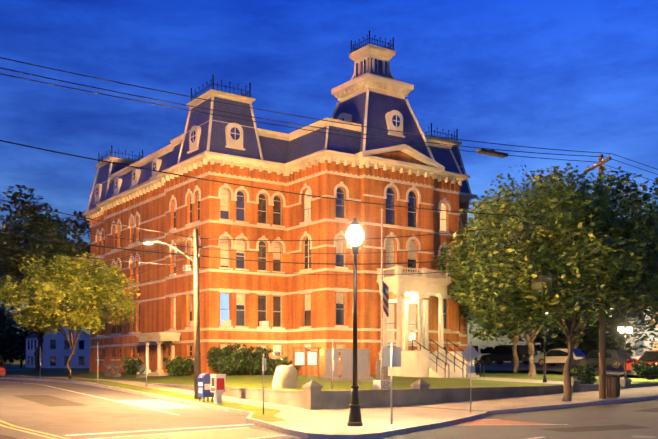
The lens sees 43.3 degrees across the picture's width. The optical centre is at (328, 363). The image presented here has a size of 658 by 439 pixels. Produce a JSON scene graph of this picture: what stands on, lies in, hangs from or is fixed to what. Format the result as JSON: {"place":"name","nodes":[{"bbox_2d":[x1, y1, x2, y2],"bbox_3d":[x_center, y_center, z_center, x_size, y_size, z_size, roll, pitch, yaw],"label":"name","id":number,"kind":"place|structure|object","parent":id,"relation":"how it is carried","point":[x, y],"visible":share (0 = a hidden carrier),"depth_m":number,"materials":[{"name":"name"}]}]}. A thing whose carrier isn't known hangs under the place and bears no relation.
{"place":"outdoors","nodes":[
{"label":"outdoors","id":0,"kind":"place"},
{"bbox_2d":[4,376,284,421],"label":"verge grass","id":1,"kind":"structure","parent":0,"point":[268,415],"depth_m":37.23,"materials":[{"name":"green plant"}]},
{"bbox_2d":[40,347,40,377],"bbox_3d":[-19.951,0.005,57.282,0.071,2.300,0.320,0,0,-25],"label":"pole","id":2,"kind":"object","parent":1,"relation":"on","point":[40,362],"visible":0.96,"depth_m":57.27,"materials":[{"name":"grey metal"}]},
{"bbox_2d":[97,342,98,383],"bbox_3d":[-13.347,-0.003,47.867,0.071,2.400,0.320,0,0,-25],"label":"parking sign","id":3,"kind":"object","parent":1,"relation":"on","point":[97,362],"visible":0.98,"depth_m":47.84,"materials":[{"name":"grey metal"}]},
{"bbox_2d":[146,344,147,386],"bbox_3d":[-9.862,0.190,44.814,0.071,2.400,0.320,0,0,-25],"label":"parking sign","id":4,"kind":"object","parent":1,"relation":"on","point":[146,365],"visible":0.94,"depth_m":44.79,"materials":[{"name":"grey metal"}]},
{"bbox_2d":[198,373,213,401],"bbox_3d":[-5.395,1.078,36.220,0.560,1.250,0.525,0,0,-35],"label":"mailbox","id":5,"kind":"object","parent":1,"relation":"on","point":[204,385],"visible":0.88,"depth_m":36.02,"materials":[{"name":"blue metal"}]},
{"bbox_2d":[210,374,225,403],"bbox_3d":[-4.753,1.109,35.513,0.520,1.270,0.480,0,0,-35],"label":"newspaper box","id":6,"kind":"object","parent":1,"relation":"on","point":[217,384],"visible":0.92,"depth_m":35.37,"materials":[{"name":"white"}]},
{"bbox_2d":[89,58,466,374],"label":"courthouse walls","id":7,"kind":"structure","parent":0,"point":[323,308],"depth_m":57.19,"materials":[{"name":"brick"}]},
{"bbox_2d":[88,58,469,210],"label":"mansard roof","id":8,"kind":"structure","parent":7,"relation":"on","point":[380,106],"depth_m":57.45,"materials":[{"name":"tile"}]},
{"bbox_2d":[98,31,457,162],"bbox_3d":[-4.574,-20.843,70.523,22.540,5.176,28.501,0,0,-35],"label":"roof cresting","id":9,"kind":"object","parent":8,"relation":"on","point":[249,91],"visible":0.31,"depth_m":59.38,"materials":[{"name":"black metal"}]},
{"bbox_2d":[82,44,477,360],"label":"stone trim","id":10,"kind":"structure","parent":7,"relation":"attached to","point":[367,82],"depth_m":57.48,"materials":[{"name":"beige stone"}]},
{"bbox_2d":[183,265,268,326],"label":"window air conditioners","id":11,"kind":"object","parent":10,"relation":"attached to","point":[261,323],"depth_m":56.77,"materials":[{"name":"grey"}]},
{"bbox_2d":[89,160,468,226],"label":"cornice corbels","id":12,"kind":"object","parent":10,"relation":"attached to","point":[139,199],"visible":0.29,"depth_m":57.49,"materials":[{"name":"cream painted wood"}]},
{"bbox_2d":[0,364,657,438],"bbox_3d":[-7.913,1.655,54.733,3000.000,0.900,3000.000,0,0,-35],"label":"ground","id":13,"kind":"structure","parent":0,"point":[91,417],"depth_m":29.79,"materials":[{"name":"grey asphalt"}]},
{"bbox_2d":[0,357,5,377],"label":"car","id":14,"kind":"object","parent":13,"relation":"on","point":[2,370],"visible":0.88,"depth_m":63.39,"materials":[{"name":"red metal"}]},
{"bbox_2d":[0,307,12,326],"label":"tree trunk","id":15,"kind":"object","parent":13,"relation":"on","point":[3,318],"visible":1,"depth_m":75.15,"materials":[{"name":"green plant"}]},
{"bbox_2d":[0,302,34,367],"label":"tree belt","id":16,"kind":"object","parent":13,"relation":"on","point":[12,349],"visible":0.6,"depth_m":147.22,"materials":[{"name":"green plant"}]},
{"bbox_2d":[143,229,202,401],"bbox_3d":[-6.941,-2.048,36.842,2.803,7.996,0.575,0,0,-34],"label":"utility pole","id":17,"kind":"object","parent":13,"relation":"on","point":[197,354],"visible":0.96,"depth_m":37.28,"materials":[{"name":"brown wood"}]},
{"bbox_2d":[0,381,657,438],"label":"road markings","id":18,"kind":"object","parent":13,"relation":"on","point":[231,433],"visible":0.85,"depth_m":25.95,"materials":[{"name":"white paint"}]},
{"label":"utility pole","id":19,"kind":"object","parent":13,"relation":"on","visible":0},
{"bbox_2d":[0,57,657,301],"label":"overhead wires","id":20,"kind":"object","parent":19,"relation":"attached to","point":[490,152],"visible":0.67,"depth_m":32.86,"materials":[{"name":"black rubber"}]},
{"bbox_2d":[0,375,657,438],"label":"pavement","id":21,"kind":"structure","parent":0,"point":[318,424],"depth_m":33.08,"materials":[{"name":"concrete"}]},
{"bbox_2d":[0,252,140,378],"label":"tree","id":22,"kind":"object","parent":21,"relation":"on","point":[56,304],"visible":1,"depth_m":52.69,"materials":[{"name":"green plant"}]},
{"bbox_2d":[262,354,265,413],"bbox_3d":[-2.410,0.830,30.620,0.071,2.350,0.320,0,0,-25],"label":"parking sign","id":23,"kind":"object","parent":21,"relation":"on","point":[263,364],"visible":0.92,"depth_m":30.59,"materials":[{"name":"grey metal"}]},
{"bbox_2d":[347,218,362,425],"bbox_3d":[0.791,-1.255,25.172,0.480,6.320,0.480,0,0,-35],"label":"lamp post","id":24,"kind":"object","parent":21,"relation":"on","point":[355,235],"visible":1,"depth_m":25.10,"materials":[{"name":"black metal"}]},
{"bbox_2d":[382,342,400,423],"bbox_3d":[1.953,0.680,25.873,0.620,2.650,0.072,0,0,-5],"label":"street sign","id":25,"kind":"object","parent":21,"relation":"on","point":[391,356],"visible":0.94,"depth_m":25.87,"materials":[{"name":"grey metal"}]},
{"bbox_2d":[148,376,657,409],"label":"retaining wall","id":26,"kind":"structure","parent":21,"relation":"on","point":[311,396],"depth_m":37.23,"materials":[{"name":"beige concrete"}]},
{"bbox_2d":[461,341,478,411],"bbox_3d":[5.492,0.580,32.143,0.780,2.850,0.070,0,0,-20],"label":"diamond sign","id":27,"kind":"object","parent":21,"relation":"on","point":[470,353],"visible":0.94,"depth_m":32.12,"materials":[{"name":"grey metal"}]},
{"bbox_2d":[441,163,657,400],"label":"tree","id":28,"kind":"object","parent":21,"relation":"on","point":[581,250],"visible":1,"depth_m":35.84,"materials":[{"name":"green plant"}]},
{"bbox_2d":[586,154,610,398],"bbox_3d":[12.574,-3.808,38.017,0.584,11.477,2.401,0,0,-7],"label":"utility pole","id":29,"kind":"object","parent":21,"relation":"on","point":[602,364],"visible":0.58,"depth_m":37.93,"materials":[{"name":"brown wood"}]},
{"bbox_2d":[580,384,625,391],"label":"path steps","id":30,"kind":"structure","parent":21,"relation":"on","point":[585,388],"depth_m":44.23,"materials":[{"name":"concrete"}]},
{"bbox_2d":[606,374,619,397],"bbox_3d":[13.230,1.061,38.782,0.700,1.080,0.683,0,0,-35],"label":"litter bin","id":31,"kind":"object","parent":21,"relation":"on","point":[612,385],"visible":0.81,"depth_m":38.52,"materials":[{"name":"brown wood"}]},
{"bbox_2d":[0,0,657,363],"label":"sky","id":32,"kind":"structure","parent":0,"point":[574,75],"materials":[{"name":"blue"}]},
{"bbox_2d":[5,366,657,390],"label":"lawn","id":33,"kind":"structure","parent":0,"point":[256,381],"depth_m":50.66,"materials":[{"name":"green plant"}]},
{"bbox_2d":[0,185,89,371],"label":"tree","id":34,"kind":"object","parent":33,"relation":"on","point":[11,260],"visible":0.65,"depth_m":81.89,"materials":[{"name":"green plant"}]},
{"bbox_2d":[23,325,89,370],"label":"house","id":35,"kind":"structure","parent":33,"relation":"on","point":[57,351],"depth_m":133.02,"materials":[{"name":"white paint"}]},
{"bbox_2d":[104,365,145,377],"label":"urn planters","id":36,"kind":"object","parent":33,"relation":"on","point":[141,368],"visible":0.9,"depth_m":60.05,"materials":[{"name":"stone"}]},
{"bbox_2d":[122,356,143,374],"bbox_3d":[-14.743,0.226,62.853,1.829,1.502,2.666,0,0,-6],"label":"shrub","id":37,"kind":"object","parent":33,"relation":"on","point":[131,367],"visible":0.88,"depth_m":62.07,"materials":[{"name":"green plant"}]},
{"bbox_2d":[135,332,180,375],"bbox_3d":[-12.163,-0.510,59.722,2.070,3.230,4.350,0,0,-35],"label":"side porch","id":38,"kind":"object","parent":33,"relation":"on","point":[159,338],"visible":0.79,"depth_m":58.45,"materials":[{"name":"beige stone"}]},
{"bbox_2d":[163,355,193,375],"bbox_3d":[-10.012,0.161,55.701,2.158,1.387,2.087,0,0,30],"label":"shrub","id":39,"kind":"object","parent":33,"relation":"on","point":[179,365],"visible":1,"depth_m":55.22,"materials":[{"name":"green plant"}]},
{"bbox_2d":[206,343,254,375],"bbox_3d":[-6.294,-0.206,53.780,3.274,2.320,2.925,0,0,-35],"label":"shrub","id":40,"kind":"object","parent":33,"relation":"on","point":[227,360],"visible":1,"depth_m":53.32,"materials":[{"name":"green plant"}]},
{"bbox_2d":[236,346,274,374],"bbox_3d":[-4.978,-0.078,54.858,2.608,2.116,2.551,0,0,-35],"label":"shrub","id":41,"kind":"object","parent":33,"relation":"on","point":[257,357],"visible":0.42,"depth_m":54.51,"materials":[{"name":"green plant"}]},
{"bbox_2d":[262,355,287,374],"bbox_3d":[-3.804,0.185,56.308,2.560,1.442,1.843,0,0,-35],"label":"hedge shrub","id":42,"kind":"object","parent":33,"relation":"on","point":[275,361],"visible":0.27,"depth_m":55.82,"materials":[{"name":"green plant"}]},
{"bbox_2d":[272,365,296,388],"bbox_3d":[-2.043,0.623,38.110,1.229,1.101,1.032,0,0,-35],"label":"monument boulder","id":43,"kind":"object","parent":33,"relation":"on","point":[285,376],"visible":0.94,"depth_m":37.71,"materials":[{"name":"beige stone"}]},
{"bbox_2d":[278,359,298,369],"bbox_3d":[-2.764,0.296,56.791,1.794,1.251,1.741,0,0,8],"label":"hedge shrub","id":44,"kind":"object","parent":33,"relation":"on","point":[284,363],"visible":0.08,"depth_m":56.46,"materials":[{"name":"green plant"}]},
{"bbox_2d":[290,347,321,377],"bbox_3d":[-1.378,0.023,49.423,1.840,1.920,0.320,0,0,-9],"label":"notice board","id":45,"kind":"object","parent":33,"relation":"on","point":[305,358],"visible":0.83,"depth_m":49.37,"materials":[{"name":"white"}]},
{"bbox_2d":[332,340,333,388],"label":"signpost","id":46,"kind":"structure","parent":33,"relation":"on","point":[332,364],"depth_m":36.92,"materials":[{"name":"grey metal"}]},
{"bbox_2d":[321,348,389,380],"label":"memorial stones","id":47,"kind":"object","parent":33,"relation":"on","point":[363,354],"visible":0.73,"depth_m":46.25,"materials":[{"name":"stone"}]},
{"bbox_2d":[373,209,390,388],"bbox_3d":[2.406,-2.830,37.297,0.630,8.230,0.560,0,0,-35],"label":"flagpole","id":48,"kind":"object","parent":33,"relation":"on","point":[381,384],"visible":1,"depth_m":37.25,"materials":[{"name":"white metal"}]},
{"bbox_2d":[377,265,478,377],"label":"portico","id":49,"kind":"structure","parent":33,"relation":"on","point":[416,363],"depth_m":55.64,"materials":[{"name":"white stone"}]},
{"bbox_2d":[412,339,483,377],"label":"stair railings","id":50,"kind":"object","parent":33,"relation":"on","point":[463,363],"visible":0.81,"depth_m":54.35,"materials":[{"name":"black metal"}]},
{"bbox_2d":[459,241,558,372],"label":"tree","id":51,"kind":"object","parent":33,"relation":"on","point":[515,355],"depth_m":65.75,"materials":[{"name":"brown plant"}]},
{"bbox_2d":[434,165,610,376],"bbox_3d":[13.391,-6.198,57.917,13.197,14.722,13.472,0,0,9],"label":"tree","id":52,"kind":"object","parent":33,"relation":"on","point":[529,339],"visible":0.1,"depth_m":56.60,"materials":[{"name":"green plant"}]},
{"bbox_2d":[522,308,634,366],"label":"tree","id":53,"kind":"object","parent":33,"relation":"on","point":[575,344],"depth_m":75.87,"materials":[{"name":"green plant"}]},
{"bbox_2d":[570,363,596,383],"bbox_3d":[13.986,0.640,46.151,1.875,1.270,1.596,0,0,-35],"label":"shrub","id":54,"kind":"object","parent":33,"relation":"on","point":[582,373],"visible":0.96,"depth_m":45.72,"materials":[{"name":"green plant"}]},
{"bbox_2d":[519,306,648,363],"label":"tree belt","id":55,"kind":"object","parent":33,"relation":"on","point":[590,343],"visible":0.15,"depth_m":83.56,"materials":[{"name":"green plant"}]},
{"bbox_2d":[589,292,657,365],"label":"house","id":56,"kind":"structure","parent":33,"relation":"on","point":[637,354],"depth_m":85.57,"materials":[{"name":"white paint"}]},
{"bbox_2d":[618,327,631,376],"bbox_3d":[19.736,-0.670,55.194,1.300,3.450,0.380,0,0,-35],"label":"lamp","id":57,"kind":"object","parent":33,"relation":"on","point":[622,330],"visible":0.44,"depth_m":55.14,"materials":[{"name":"black paint"}]},
{"bbox_2d":[597,178,657,281],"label":"tree","id":58,"kind":"object","parent":33,"relation":"on","point":[650,208],"visible":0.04,"depth_m":57.31,"materials":[{"name":"green plant"}]},
{"bbox_2d":[631,361,657,379],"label":"shrub","id":59,"kind":"object","parent":33,"relation":"on","point":[646,370],"visible":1,"depth_m":50.55,"materials":[{"name":"green plant"}]},
{"bbox_2d":[452,377,598,384],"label":"entrance path","id":60,"kind":"structure","parent":0,"point":[517,380],"depth_m":49.60,"materials":[{"name":"concrete"}]},
{"bbox_2d":[543,323,546,381],"bbox_3d":[12.346,-1.005,47.445,0.440,4.250,0.418,0,0,-35],"label":"lamp","id":61,"kind":"object","parent":60,"relation":"on","point":[544,378],"visible":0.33,"depth_m":47.41,"materials":[{"name":"black metal"}]},
{"bbox_2d":[474,362,636,374],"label":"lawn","id":62,"kind":"structure","parent":0,"point":[610,369],"depth_m":72.75,"materials":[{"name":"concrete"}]},
{"bbox_2d":[467,346,496,362],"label":"car","id":63,"kind":"object","parent":62,"relation":"on","point":[483,350],"visible":0.23,"depth_m":80.50,"materials":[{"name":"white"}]},
{"bbox_2d":[481,345,534,363],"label":"car","id":64,"kind":"object","parent":62,"relation":"on","point":[500,354],"visible":0.92,"depth_m":73.18,"materials":[{"name":"grey metal"}]},
{"bbox_2d":[533,349,585,365],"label":"car","id":65,"kind":"object","parent":62,"relation":"on","point":[554,357],"visible":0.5,"depth_m":68.29,"materials":[{"name":"silver metal"}]},
{"bbox_2d":[573,350,637,367],"bbox_3d":[21.572,-0.324,64.769,1.832,1.442,4.530,0,0,-43],"label":"car","id":66,"kind":"object","parent":62,"relation":"on","point":[615,358],"visible":0.69,"depth_m":63.73,"materials":[{"name":"grey metal"}]},
{"bbox_2d":[624,350,657,373],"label":"car","id":67,"kind":"object","parent":62,"relation":"on","point":[649,357],"visible":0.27,"depth_m":58.59,"materials":[{"name":"red metal"}]}
]}

